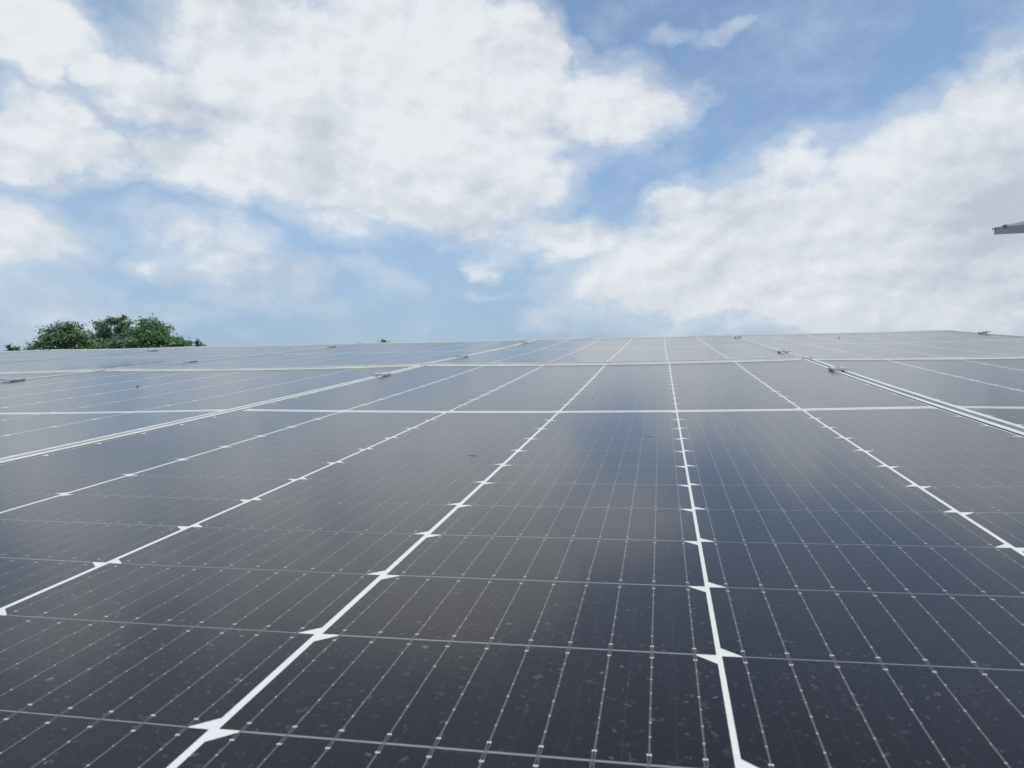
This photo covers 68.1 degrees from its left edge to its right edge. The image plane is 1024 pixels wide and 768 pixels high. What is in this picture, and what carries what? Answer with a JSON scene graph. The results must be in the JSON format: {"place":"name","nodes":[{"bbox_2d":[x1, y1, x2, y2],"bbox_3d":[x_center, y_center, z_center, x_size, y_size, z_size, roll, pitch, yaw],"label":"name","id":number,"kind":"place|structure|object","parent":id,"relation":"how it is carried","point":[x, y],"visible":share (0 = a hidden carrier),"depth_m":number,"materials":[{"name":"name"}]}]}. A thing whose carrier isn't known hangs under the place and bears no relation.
{"place":"outdoors","nodes":[
{"label":"outdoors","id":0,"kind":"place"},
{"bbox_2d":[0,0,1023,350],"label":"sky","id":1,"kind":"structure","parent":0,"point":[234,172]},
{"bbox_3d":[-1.510,0.805,2.723,7.284,2.303,3.812,-1,-5,11],"label":"mounting frame","id":2,"kind":"object","parent":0,"visible":0},
{"bbox_2d":[0,378,24,380],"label":"panel clamp","id":3,"kind":"object","parent":2,"relation":"attached to","point":[11,379],"visible":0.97,"depth_m":2.34,"materials":[{"name":"silver metal"}]},
{"bbox_2d":[0,349,47,352],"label":"solar panel","id":4,"kind":"object","parent":2,"relation":"on","point":[18,351],"visible":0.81,"depth_m":5.57,"materials":[{"name":"black"}]},
{"bbox_2d":[0,369,100,381],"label":"solar panel","id":5,"kind":"object","parent":2,"relation":"on","point":[25,374],"visible":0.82,"depth_m":2.70,"materials":[{"name":"black"}]},
{"bbox_2d":[0,346,195,361],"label":"solar panel","id":6,"kind":"object","parent":2,"relation":"on","point":[37,355],"visible":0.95,"depth_m":4.98,"materials":[{"name":"black"}]},
{"bbox_2d":[0,343,355,371],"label":"solar panel","id":7,"kind":"object","parent":2,"relation":"on","point":[143,358],"visible":0.96,"depth_m":3.95,"materials":[{"name":"black"}]},
{"bbox_2d":[0,364,421,460],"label":"solar panel","id":8,"kind":"object","parent":2,"relation":"on","point":[42,414],"visible":0.99,"depth_m":1.75,"materials":[{"name":"black"}]},
{"bbox_2d":[108,339,535,368],"bbox_3d":[-0.659,-0.152,3.811,1.194,0.045,2.394,-1,5,11],"label":"solar panel","id":9,"kind":"object","parent":2,"relation":"on","point":[381,353],"visible":0.98,"depth_m":3.47,"materials":[{"name":"black"}]},
{"bbox_2d":[371,372,390,376],"bbox_3d":[-0.368,-0.009,2.138,0.037,0.048,0.056,-1,5,12],"label":"panel clamp","id":10,"kind":"object","parent":2,"relation":"attached to","point":[382,374],"visible":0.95,"depth_m":2.12,"materials":[{"name":"metal"}]},
{"bbox_2d":[0,358,1023,767],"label":"solar panel","id":11,"kind":"object","parent":2,"relation":"on","point":[790,562],"visible":1,"depth_m":0.46,"materials":[{"name":"grey"}]},
{"bbox_2d":[424,334,802,364],"bbox_3d":[0.524,-0.164,3.578,1.194,0.045,2.394,-1,5,11],"label":"solar panel","id":12,"kind":"object","parent":2,"relation":"on","point":[652,349],"visible":1,"depth_m":3.19,"materials":[{"name":"black"}]},
{"bbox_2d":[828,366,848,371],"bbox_3d":[0.811,-0.020,1.886,0.037,0.048,0.056,0,5,12],"label":"panel clamp","id":13,"kind":"object","parent":2,"relation":"attached to","point":[840,368],"visible":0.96,"depth_m":1.86,"materials":[{"name":"silver metal"}]},
{"bbox_2d":[733,330,1023,359],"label":"solar panel","id":14,"kind":"object","parent":2,"relation":"on","point":[932,343],"visible":0.99,"depth_m":3.20,"materials":[{"name":"black"}]},
{"bbox_2d":[809,356,1023,431],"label":"solar panel","id":15,"kind":"object","parent":2,"relation":"on","point":[990,389],"visible":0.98,"depth_m":1.61,"materials":[{"name":"black"}]},
{"bbox_3d":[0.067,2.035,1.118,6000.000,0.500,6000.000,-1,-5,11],"label":"ground","id":16,"kind":"structure","parent":0,"visible":0},
{"bbox_2d":[4,343,20,350],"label":"tree","id":17,"kind":"object","parent":16,"relation":"on","point":[10,348],"visible":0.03,"depth_m":42.77,"materials":[{"name":"green plant"}]},
{"bbox_2d":[17,319,109,350],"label":"tree","id":18,"kind":"object","parent":16,"relation":"on","point":[67,335],"visible":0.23,"depth_m":43.54,"materials":[{"name":"green plant"}]},
{"bbox_2d":[85,314,134,348],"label":"tree","id":19,"kind":"object","parent":16,"relation":"on","point":[113,339],"visible":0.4,"depth_m":46.81,"materials":[{"name":"green plant"}]},
{"bbox_2d":[122,313,187,347],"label":"tree","id":20,"kind":"object","parent":16,"relation":"on","point":[157,335],"visible":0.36,"depth_m":44.96,"materials":[{"name":"green plant"}]},
{"bbox_2d":[160,335,194,346],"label":"tree","id":21,"kind":"object","parent":16,"relation":"on","point":[182,342],"visible":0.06,"depth_m":44.94,"materials":[{"name":"green plant"}]},
{"bbox_2d":[193,338,205,346],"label":"tree","id":22,"kind":"object","parent":16,"relation":"on","point":[197,344],"visible":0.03,"depth_m":47.66,"materials":[{"name":"green plant"}]},
{"bbox_2d":[992,224,1023,234],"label":"support beam","id":23,"kind":"structure","parent":16,"relation":"on","point":[1015,229],"depth_m":8.73,"materials":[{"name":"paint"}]},
{"bbox_2d":[995,221,1023,227],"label":"raised panel","id":24,"kind":"object","parent":23,"relation":"on","point":[1019,223],"visible":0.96,"depth_m":8.38,"materials":[{"name":"black"}]}
]}

